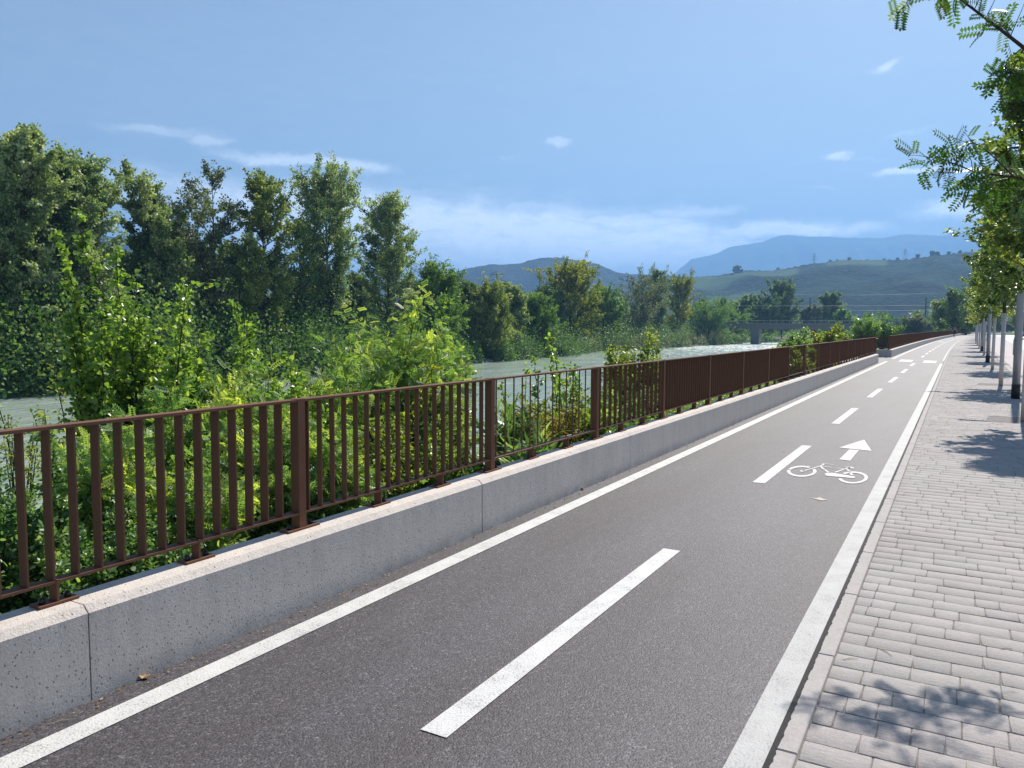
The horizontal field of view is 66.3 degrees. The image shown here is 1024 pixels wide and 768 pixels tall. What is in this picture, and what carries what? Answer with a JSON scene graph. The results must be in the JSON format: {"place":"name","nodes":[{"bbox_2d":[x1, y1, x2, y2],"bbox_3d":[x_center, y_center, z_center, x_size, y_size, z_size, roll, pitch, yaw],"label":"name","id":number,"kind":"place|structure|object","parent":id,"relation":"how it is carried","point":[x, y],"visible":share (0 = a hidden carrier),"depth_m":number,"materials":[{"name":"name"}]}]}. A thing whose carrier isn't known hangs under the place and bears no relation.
{"place":"outdoors","nodes":[
{"label":"outdoors","id":0,"kind":"place"},
{"bbox_2d":[0,341,785,550],"bbox_3d":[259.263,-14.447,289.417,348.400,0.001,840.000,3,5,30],"label":"river","id":1,"kind":"structure","parent":0,"point":[16,407],"depth_m":72.87,"materials":[{"name":"liquid"}]},
{"bbox_2d":[99,235,686,318],"bbox_3d":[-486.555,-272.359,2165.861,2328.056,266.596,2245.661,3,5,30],"label":"hill","id":2,"kind":"structure","parent":0,"point":[516,274],"depth_m":2222.91,"materials":[{"name":"plant"}]},
{"bbox_2d":[0,333,980,767],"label":"bike path","id":3,"kind":"structure","parent":0,"point":[672,661],"depth_m":4.02,"materials":[{"name":"asphalt"}]},
{"bbox_2d":[0,361,887,767],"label":"lane line","id":4,"kind":"object","parent":3,"relation":"on","point":[62,739],"visible":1,"depth_m":4.00,"materials":[{"name":"paint"}]},
{"bbox_2d":[421,548,679,737],"bbox_3d":[0.420,1.280,4.355,0.125,0.001,2.950,3,5,30],"label":"lane line","id":5,"kind":"object","parent":3,"relation":"on","point":[456,716],"visible":1,"depth_m":3.82,"materials":[{"name":"paint"}]},
{"bbox_2d":[753,445,810,482],"bbox_3d":[3.268,0.925,9.349,0.125,0.001,2.950,3,5,30],"label":"lane line","id":6,"kind":"object","parent":3,"relation":"on","point":[769,474],"visible":1,"depth_m":9.09,"materials":[{"name":"paint"}]},
{"bbox_2d":[787,463,867,483],"bbox_3d":[3.505,0.975,8.689,0.836,0.001,1.132,3,5,30],"label":"bicycle symbol","id":7,"kind":"object","parent":3,"relation":"on","point":[828,473],"visible":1,"depth_m":8.60,"materials":[{"name":"paint"}]},
{"bbox_2d":[723,364,942,767],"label":"lane line","id":8,"kind":"object","parent":3,"relation":"on","point":[754,743],"visible":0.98,"depth_m":4.01,"materials":[{"name":"paint"}]},
{"bbox_2d":[839,440,870,460],"bbox_3d":[4.527,0.858,10.340,0.402,0.001,2.035,3,5,30],"label":"direction arrow","id":9,"kind":"object","parent":3,"relation":"on","point":[849,454],"visible":1,"depth_m":10.39,"materials":[{"name":"paint"}]},
{"bbox_2d":[762,339,962,767],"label":"bitumen joint","id":10,"kind":"object","parent":3,"relation":"on","point":[780,735],"visible":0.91,"depth_m":4.04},
{"bbox_2d":[0,331,1023,414],"bbox_3d":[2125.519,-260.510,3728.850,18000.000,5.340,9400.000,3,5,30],"label":"ground","id":11,"kind":"structure","parent":0,"point":[785,337],"depth_m":88.09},
{"bbox_2d":[0,404,49,550],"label":"poplar bush","id":12,"kind":"object","parent":11,"relation":"on","point":[28,470],"visible":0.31,"depth_m":12.74,"materials":[{"name":"green plant"}]},
{"bbox_2d":[0,129,70,337],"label":"poplar","id":13,"kind":"object","parent":11,"relation":"on","point":[11,184],"visible":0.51,"depth_m":62.00,"materials":[{"name":"green plant"}]},
{"bbox_2d":[0,121,83,344],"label":"poplar","id":14,"kind":"object","parent":11,"relation":"on","point":[25,140],"visible":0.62,"depth_m":62.99,"materials":[{"name":"green plant"}]},
{"bbox_2d":[0,429,87,613],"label":"leaved shrub","id":15,"kind":"object","parent":11,"relation":"on","point":[9,542],"visible":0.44,"depth_m":5.33,"materials":[{"name":"green plant"}]},
{"bbox_2d":[28,355,77,500],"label":"poplar bush","id":16,"kind":"object","parent":11,"relation":"on","point":[57,376],"visible":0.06,"depth_m":10.61,"materials":[{"name":"green plant"}]},
{"bbox_2d":[28,136,101,321],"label":"poplar","id":17,"kind":"object","parent":11,"relation":"on","point":[66,215],"visible":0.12,"depth_m":67.74,"materials":[{"name":"green plant"}]},
{"bbox_2d":[37,146,129,327],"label":"poplar","id":18,"kind":"object","parent":11,"relation":"on","point":[97,209],"visible":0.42,"depth_m":68.81,"materials":[{"name":"green plant"}]},
{"bbox_2d":[48,229,155,438],"bbox_3d":[-5.071,0.200,9.904,1.137,4.264,0.976,-3,6,-40],"label":"poplar sapling","id":19,"kind":"object","parent":11,"relation":"on","point":[77,319],"visible":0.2,"depth_m":9.77,"materials":[{"name":"green plant"}]},
{"bbox_2d":[51,403,155,565],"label":"robinia bush","id":20,"kind":"object","parent":11,"relation":"on","point":[84,490],"visible":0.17,"depth_m":7.35,"materials":[{"name":"green plant"}]},
{"bbox_2d":[61,494,169,590],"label":"leaved shrub","id":21,"kind":"object","parent":11,"relation":"on","point":[95,578],"visible":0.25,"depth_m":6.03,"materials":[{"name":"green plant"}]},
{"bbox_2d":[54,269,181,456],"bbox_3d":[-4.789,0.452,9.572,1.384,3.688,1.286,-2,5,-27],"label":"poplar bush","id":22,"kind":"object","parent":11,"relation":"on","point":[112,331],"visible":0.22,"depth_m":9.45,"materials":[{"name":"green plant"}]},
{"bbox_2d":[93,245,183,400],"bbox_3d":[-5.047,0.277,10.604,1.255,4.220,1.279,-1,5,-22],"label":"poplar sapling","id":23,"kind":"object","parent":11,"relation":"on","point":[123,304],"visible":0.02,"depth_m":10.24,"materials":[{"name":"green plant"}]},
{"bbox_2d":[51,369,227,544],"bbox_3d":[-3.858,1.007,8.469,1.930,2.342,1.895,-1,4,-18],"label":"robinia bush","id":24,"kind":"object","parent":11,"relation":"on","point":[170,405],"visible":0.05,"depth_m":8.29,"materials":[{"name":"green plant"}]},
{"bbox_2d":[69,206,211,426],"bbox_3d":[-4.766,0.022,10.486,1.681,4.566,1.252,0,4,-9],"label":"poplar sapling","id":25,"kind":"object","parent":11,"relation":"on","point":[187,330],"visible":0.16,"depth_m":10.04,"materials":[{"name":"green plant"}]},
{"bbox_2d":[117,191,169,314],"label":"poplar","id":26,"kind":"object","parent":11,"relation":"on","point":[133,243],"visible":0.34,"depth_m":76.49,"materials":[{"name":"green plant"}]},
{"bbox_2d":[108,155,201,324],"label":"poplar","id":27,"kind":"object","parent":11,"relation":"on","point":[161,230],"visible":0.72,"depth_m":75.84,"materials":[{"name":"green plant"}]},
{"bbox_2d":[109,516,209,577],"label":"leaved shrub","id":28,"kind":"object","parent":11,"relation":"on","point":[173,556],"visible":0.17,"depth_m":6.09,"materials":[{"name":"green plant"}]},
{"bbox_2d":[98,277,255,442],"bbox_3d":[-4.254,0.462,10.139,1.846,3.594,1.624,1,4,3],"label":"poplar bush","id":29,"kind":"object","parent":11,"relation":"on","point":[177,330],"visible":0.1,"depth_m":9.67,"materials":[{"name":"green plant"}]},
{"bbox_2d":[129,433,273,566],"bbox_3d":[-2.854,1.186,7.358,1.330,1.464,1.355,3,5,30],"label":"robinia bush","id":30,"kind":"object","parent":11,"relation":"on","point":[227,540],"visible":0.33,"depth_m":7.09,"materials":[{"name":"green plant"}]},
{"bbox_2d":[158,159,248,341],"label":"poplar","id":31,"kind":"object","parent":11,"relation":"on","point":[213,238],"visible":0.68,"depth_m":81.34,"materials":[{"name":"green plant"}]},
{"bbox_2d":[143,357,316,491],"bbox_3d":[-3.131,0.875,8.835,1.913,2.392,1.825,0,4,-4],"label":"robinia bush","id":32,"kind":"object","parent":11,"relation":"on","point":[235,399],"visible":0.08,"depth_m":8.69,"materials":[{"name":"green plant"}]},
{"bbox_2d":[212,241,256,320],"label":"background tree","id":33,"kind":"object","parent":11,"relation":"on","point":[230,252],"visible":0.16,"depth_m":103.06,"materials":[{"name":"green plant"}]},
{"bbox_2d":[193,299,278,414],"bbox_3d":[-3.721,0.525,11.079,1.203,3.490,1.139,1,4,4],"label":"poplar sapling","id":34,"kind":"object","parent":11,"relation":"on","point":[234,360],"visible":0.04,"depth_m":11.34,"materials":[{"name":"green plant"}]},
{"bbox_2d":[201,314,308,409],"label":"poplar bush","id":35,"kind":"object","parent":11,"relation":"on","point":[253,336],"visible":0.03,"depth_m":10.26,"materials":[{"name":"green plant"}]},
{"bbox_2d":[219,167,306,349],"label":"poplar","id":36,"kind":"object","parent":11,"relation":"on","point":[261,192],"visible":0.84,"depth_m":85.08,"materials":[{"name":"green plant"}]},
{"bbox_2d":[207,409,338,540],"bbox_3d":[-2.519,1.066,8.383,1.491,1.675,1.356,1,4,14],"label":"robinia bush","id":37,"kind":"object","parent":11,"relation":"on","point":[269,528],"visible":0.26,"depth_m":8.10,"materials":[{"name":"green plant"}]},
{"bbox_2d":[232,350,328,439],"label":"poplar bush","id":38,"kind":"object","parent":11,"relation":"on","point":[295,383],"visible":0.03,"depth_m":9.82,"materials":[{"name":"green plant"}]},
{"bbox_2d":[235,347,328,443],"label":"robinia bush","id":39,"kind":"object","parent":11,"relation":"on","point":[260,374],"visible":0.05,"depth_m":9.45,"materials":[{"name":"green plant"}]},
{"bbox_2d":[255,354,323,428],"bbox_3d":[-2.974,0.861,10.678,1.165,2.587,1.006,-3,5,-37],"label":"poplar sapling","id":40,"kind":"object","parent":11,"relation":"on","point":[297,375],"visible":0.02,"depth_m":10.58,"materials":[{"name":"green plant"}]},
{"bbox_2d":[0,257,586,398],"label":"riverside scrub","id":41,"kind":"object","parent":11,"relation":"on","point":[23,362],"visible":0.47,"depth_m":76.34,"materials":[{"name":"plant"}]},
{"bbox_2d":[279,198,337,345],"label":"poplar","id":42,"kind":"object","parent":11,"relation":"on","point":[302,287],"visible":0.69,"depth_m":89.94,"materials":[{"name":"green plant"}]},
{"bbox_2d":[268,412,387,528],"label":"robinia bush","id":43,"kind":"object","parent":11,"relation":"on","point":[341,507],"visible":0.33,"depth_m":8.26,"materials":[{"name":"green plant"}]},
{"bbox_2d":[284,150,374,340],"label":"poplar","id":44,"kind":"object","parent":11,"relation":"on","point":[336,237],"visible":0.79,"depth_m":94.02,"materials":[{"name":"green plant"}]},
{"bbox_2d":[281,331,390,460],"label":"robinia bush","id":45,"kind":"object","parent":11,"relation":"on","point":[316,389],"visible":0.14,"depth_m":11.10,"materials":[{"name":"green plant"}]},
{"bbox_2d":[345,271,382,336],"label":"background tree","id":46,"kind":"object","parent":11,"relation":"on","point":[360,300],"visible":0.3,"depth_m":128.66,"materials":[{"name":"green plant"}]},
{"bbox_2d":[338,406,431,503],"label":"robinia bush","id":47,"kind":"object","parent":11,"relation":"on","point":[398,491],"visible":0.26,"depth_m":9.23,"materials":[{"name":"green plant"}]},
{"bbox_2d":[310,279,460,435],"bbox_3d":[-2.175,0.145,13.092,2.332,3.702,2.532,-3,5,-38],"label":"robinia bush","id":48,"kind":"object","parent":11,"relation":"on","point":[385,355],"visible":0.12,"depth_m":12.67,"materials":[{"name":"green plant"}]},
{"bbox_2d":[346,187,427,326],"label":"poplar","id":49,"kind":"object","parent":11,"relation":"on","point":[388,268],"visible":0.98,"depth_m":105.93,"materials":[{"name":"green plant"}]},
{"bbox_2d":[358,362,440,488],"bbox_3d":[-1.558,0.781,10.299,0.867,2.150,0.955,3,5,30],"label":"yellow sapling","id":50,"kind":"object","parent":11,"relation":"on","point":[437,368],"visible":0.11,"depth_m":10.36,"materials":[{"name":"green plant"}]},
{"bbox_2d":[352,330,478,490],"bbox_3d":[-1.473,0.532,12.055,1.798,2.768,1.896,3,5,30],"label":"robinia bush","id":51,"kind":"object","parent":11,"relation":"on","point":[451,371],"visible":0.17,"depth_m":11.77,"materials":[{"name":"green plant"}]},
{"bbox_2d":[0,364,836,613],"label":"bank undergrowth","id":52,"kind":"object","parent":11,"relation":"on","point":[132,568],"visible":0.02,"depth_m":7.50,"materials":[{"name":"green plant"}]},
{"bbox_2d":[403,252,470,343],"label":"bushy tree","id":53,"kind":"object","parent":11,"relation":"on","point":[438,278],"visible":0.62,"depth_m":113.50,"materials":[{"name":"green plant"}]},
{"bbox_2d":[0,354,878,738],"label":"concrete wall","id":54,"kind":"structure","parent":11,"relation":"on","point":[94,642],"depth_m":4.26,"materials":[{"name":"concrete"}]},
{"bbox_2d":[0,337,876,609],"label":"balustrade","id":55,"kind":"object","parent":54,"relation":"on","point":[685,381],"visible":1,"depth_m":4.63,"materials":[{"name":"brown metal"}]},
{"bbox_2d":[410,414,478,490],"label":"robinia bush","id":56,"kind":"object","parent":11,"relation":"on","point":[451,476],"visible":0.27,"depth_m":9.71,"materials":[{"name":"green plant"}]},
{"bbox_2d":[418,315,482,449],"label":"robinia bush","id":57,"kind":"object","parent":11,"relation":"on","point":[463,365],"visible":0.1,"depth_m":13.45,"materials":[{"name":"green plant"}]},
{"bbox_2d":[454,279,487,335],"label":"bushy tree","id":58,"kind":"object","parent":11,"relation":"on","point":[465,291],"visible":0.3,"depth_m":126.33,"materials":[{"name":"green plant"}]},
{"bbox_2d":[457,268,521,355],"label":"bushy tree","id":59,"kind":"object","parent":11,"relation":"on","point":[495,301],"visible":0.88,"depth_m":124.12,"materials":[{"name":"green plant"}]},
{"bbox_2d":[461,391,558,469],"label":"reed clump","id":60,"kind":"object","parent":11,"relation":"on","point":[517,428],"visible":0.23,"depth_m":10.16,"materials":[{"name":"green plant"}]},
{"bbox_2d":[501,279,534,342],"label":"slim tree","id":61,"kind":"object","parent":11,"relation":"on","point":[517,306],"visible":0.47,"depth_m":137.15,"materials":[{"name":"green plant"}]},
{"bbox_2d":[483,416,571,464],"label":"reed clump","id":62,"kind":"object","parent":11,"relation":"on","point":[523,454],"visible":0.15,"depth_m":9.40,"materials":[{"name":"green plant"}]},
{"bbox_2d":[499,383,590,448],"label":"browning bush","id":63,"kind":"object","parent":11,"relation":"on","point":[569,424],"visible":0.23,"depth_m":10.43,"materials":[{"name":"green plant"}]},
{"bbox_2d":[395,299,696,358],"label":"riverside scrub","id":64,"kind":"object","parent":11,"relation":"on","point":[606,342],"visible":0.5,"depth_m":181.61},
{"bbox_2d":[523,291,569,348],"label":"bushy tree","id":65,"kind":"object","parent":11,"relation":"on","point":[536,303],"visible":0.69,"depth_m":146.67,"materials":[{"name":"green plant"}]},
{"bbox_2d":[530,280,570,337],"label":"bushy tree","id":66,"kind":"object","parent":11,"relation":"on","point":[550,290],"visible":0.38,"depth_m":170.78,"materials":[{"name":"green plant"}]},
{"bbox_2d":[526,332,581,426],"bbox_3d":[0.924,0.272,14.474,1.027,2.456,1.178,-3,5,-34],"label":"poplar sapling","id":67,"kind":"object","parent":11,"relation":"on","point":[556,383],"visible":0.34,"depth_m":14.45,"materials":[{"name":"green plant"}]},
{"bbox_2d":[522,250,608,341],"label":"yellowing tree","id":68,"kind":"object","parent":11,"relation":"on","point":[576,280],"visible":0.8,"depth_m":175.53,"materials":[{"name":"green plant"}]},
{"bbox_2d":[549,394,640,441],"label":"poplar bush","id":69,"kind":"object","parent":11,"relation":"on","point":[601,432],"visible":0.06,"depth_m":11.04,"materials":[{"name":"green plant"}]},
{"bbox_2d":[581,280,630,338],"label":"bushy tree","id":70,"kind":"object","parent":11,"relation":"on","point":[608,305],"visible":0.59,"depth_m":190.31,"materials":[{"name":"green plant"}]},
{"bbox_2d":[586,374,657,425],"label":"willow bush","id":71,"kind":"object","parent":11,"relation":"on","point":[632,401],"visible":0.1,"depth_m":16.72,"materials":[{"name":"green plant"}]},
{"bbox_2d":[601,322,670,418],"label":"willow bush","id":72,"kind":"object","parent":11,"relation":"on","point":[623,357],"visible":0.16,"depth_m":19.46,"materials":[{"name":"green plant"}]},
{"bbox_2d":[611,262,672,336],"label":"willow","id":73,"kind":"object","parent":11,"relation":"on","point":[640,317],"visible":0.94,"depth_m":209.89,"materials":[{"name":"green plant"}]},
{"bbox_2d":[526,326,780,351],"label":"riverside scrub","id":74,"kind":"object","parent":11,"relation":"on","point":[706,340],"visible":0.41,"depth_m":220.11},
{"bbox_2d":[645,268,671,333],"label":"slim tree","id":75,"kind":"object","parent":11,"relation":"on","point":[656,276],"visible":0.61,"depth_m":226.50,"materials":[{"name":"green plant"}]},
{"bbox_2d":[327,308,1023,334],"bbox_3d":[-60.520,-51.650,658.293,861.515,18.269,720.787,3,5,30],"label":"valley woodland","id":76,"kind":"object","parent":11,"relation":"on","point":[877,315],"visible":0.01,"depth_m":421.87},
{"bbox_2d":[663,268,700,332],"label":"yellowing tree","id":77,"kind":"object","parent":11,"relation":"on","point":[680,286],"visible":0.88,"depth_m":242.75,"materials":[{"name":"green plant"}]},
{"bbox_2d":[681,293,740,336],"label":"bushy tree","id":78,"kind":"object","parent":11,"relation":"on","point":[705,314],"visible":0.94,"depth_m":249.73,"materials":[{"name":"green plant"}]},
{"bbox_2d":[710,302,752,333],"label":"bushy tree","id":79,"kind":"object","parent":11,"relation":"on","point":[734,315],"visible":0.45,"depth_m":284.30,"materials":[{"name":"green plant"}]},
{"bbox_2d":[717,320,799,344],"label":"riverside scrub","id":80,"kind":"object","parent":11,"relation":"on","point":[738,337],"visible":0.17,"depth_m":270.57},
{"bbox_2d":[747,291,787,335],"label":"bushy tree","id":81,"kind":"object","parent":11,"relation":"on","point":[766,312],"visible":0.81,"depth_m":300.86,"materials":[{"name":"green plant"}]},
{"bbox_2d":[761,276,804,338],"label":"bushy tree","id":82,"kind":"object","parent":11,"relation":"on","point":[785,293],"visible":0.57,"depth_m":308.44,"materials":[{"name":"green plant"}]},
{"bbox_2d":[776,326,810,351],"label":"river bush","id":83,"kind":"object","parent":11,"relation":"on","point":[794,339],"visible":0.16,"depth_m":72.50,"materials":[{"name":"green plant"}]},
{"bbox_2d":[577,320,1023,343],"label":"railway bridge","id":84,"kind":"structure","parent":11,"relation":"on","point":[756,330],"depth_m":255.77,"materials":[{"name":"concrete"}]},
{"bbox_2d":[797,303,825,337],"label":"bushy tree","id":85,"kind":"object","parent":11,"relation":"on","point":[815,314],"visible":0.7,"depth_m":306.02,"materials":[{"name":"green plant"}]},
{"bbox_2d":[810,323,841,348],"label":"river bush","id":86,"kind":"object","parent":11,"relation":"on","point":[830,336],"visible":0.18,"depth_m":68.16,"materials":[{"name":"green plant"}]},
{"bbox_2d":[817,291,846,334],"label":"bushy tree","id":87,"kind":"object","parent":11,"relation":"on","point":[831,305],"visible":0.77,"depth_m":311.39,"materials":[{"name":"green plant"}]},
{"bbox_2d":[844,311,883,348],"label":"river bush","id":88,"kind":"object","parent":11,"relation":"on","point":[869,329],"visible":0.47,"depth_m":105.88,"materials":[{"name":"green plant"}]},
{"bbox_2d":[769,336,970,767],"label":"kerb","id":89,"kind":"structure","parent":11,"relation":"on","point":[788,747],"depth_m":4.02,"materials":[{"name":"concrete"}]},
{"bbox_2d":[859,312,906,348],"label":"river bush","id":90,"kind":"object","parent":11,"relation":"on","point":[888,329],"visible":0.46,"depth_m":116.24,"materials":[{"name":"green plant"}]},
{"bbox_2d":[839,332,974,363],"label":"concrete wall","id":91,"kind":"structure","parent":11,"relation":"on","point":[895,351],"depth_m":53.78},
{"bbox_2d":[840,330,974,349],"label":"balustrade","id":92,"kind":"object","parent":91,"relation":"on","point":[893,341],"visible":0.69,"depth_m":58.34,"materials":[{"name":"brown metal"}]},
{"bbox_2d":[899,310,928,333],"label":"river bush","id":93,"kind":"object","parent":11,"relation":"on","point":[915,323],"visible":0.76,"depth_m":234.93,"materials":[{"name":"green plant"}]},
{"bbox_2d":[928,298,948,329],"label":"bushy tree","id":94,"kind":"object","parent":11,"relation":"on","point":[938,313],"visible":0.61,"depth_m":200.35,"materials":[{"name":"green plant"}]},
{"bbox_2d":[933,285,967,334],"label":"bushy tree","id":95,"kind":"object","parent":11,"relation":"on","point":[953,303],"visible":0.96,"depth_m":185.73,"materials":[{"name":"green plant"}]},
{"bbox_2d":[0,0,1023,283],"label":"sky","id":96,"kind":"structure","parent":0,"point":[628,133],"materials":[{"name":"blue"}]},
{"bbox_2d":[618,251,1008,320],"bbox_3d":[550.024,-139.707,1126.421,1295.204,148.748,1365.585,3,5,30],"label":"hill","id":97,"kind":"structure","parent":0,"point":[866,295],"depth_m":1090.79,"materials":[{"name":"plant"}]},
{"bbox_2d":[675,234,981,276],"bbox_3d":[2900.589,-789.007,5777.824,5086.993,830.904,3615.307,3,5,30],"label":"mountain","id":98,"kind":"structure","parent":0,"point":[782,252],"depth_m":6355.88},
{"bbox_2d":[793,333,1023,767],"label":"paving joints","id":99,"kind":"object","parent":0,"point":[1004,419],"visible":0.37,"depth_m":4.46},
{"bbox_2d":[888,0,1023,224],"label":"robinia tree","id":100,"kind":"object","parent":99,"relation":"on","point":[1016,76],"visible":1,"depth_m":5.11,"materials":[{"name":"green plant"}]},
{"bbox_2d":[943,156,1023,385],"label":"street tree","id":101,"kind":"object","parent":99,"relation":"on","point":[1002,289],"visible":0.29,"depth_m":21.99,"materials":[{"name":"green plant"}]},
{"bbox_2d":[967,236,1001,319],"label":"street tree","id":102,"kind":"object","parent":99,"relation":"on","point":[979,311],"visible":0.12,"depth_m":39.15,"materials":[{"name":"green plant"}]},
{"bbox_2d":[963,215,1017,368],"bbox_3d":[18.924,-3.810,30.510,2.466,6.513,2.129,0,4,-10],"label":"street tree","id":103,"kind":"object","parent":99,"relation":"on","point":[989,292],"visible":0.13,"depth_m":30.68,"materials":[{"name":"green plant"}]},
{"bbox_2d":[965,49,1023,421],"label":"street tree","id":104,"kind":"object","parent":99,"relation":"on","point":[1012,273],"visible":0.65,"depth_m":13.45,"materials":[{"name":"green plant"}]},
{"bbox_2d":[795,335,1023,767],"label":"pavement","id":105,"kind":"structure","parent":0,"point":[974,708],"depth_m":4.42,"materials":[{"name":"concrete"}]},
{"bbox_2d":[1008,146,1023,398],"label":"street lamp","id":106,"kind":"object","parent":105,"relation":"on","point":[1017,360],"visible":0.66,"depth_m":17.82,"materials":[{"name":"metal"}]},
{"bbox_2d":[990,336,1023,377],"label":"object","id":107,"kind":"structure","parent":0,"point":[1008,358],"depth_m":55.00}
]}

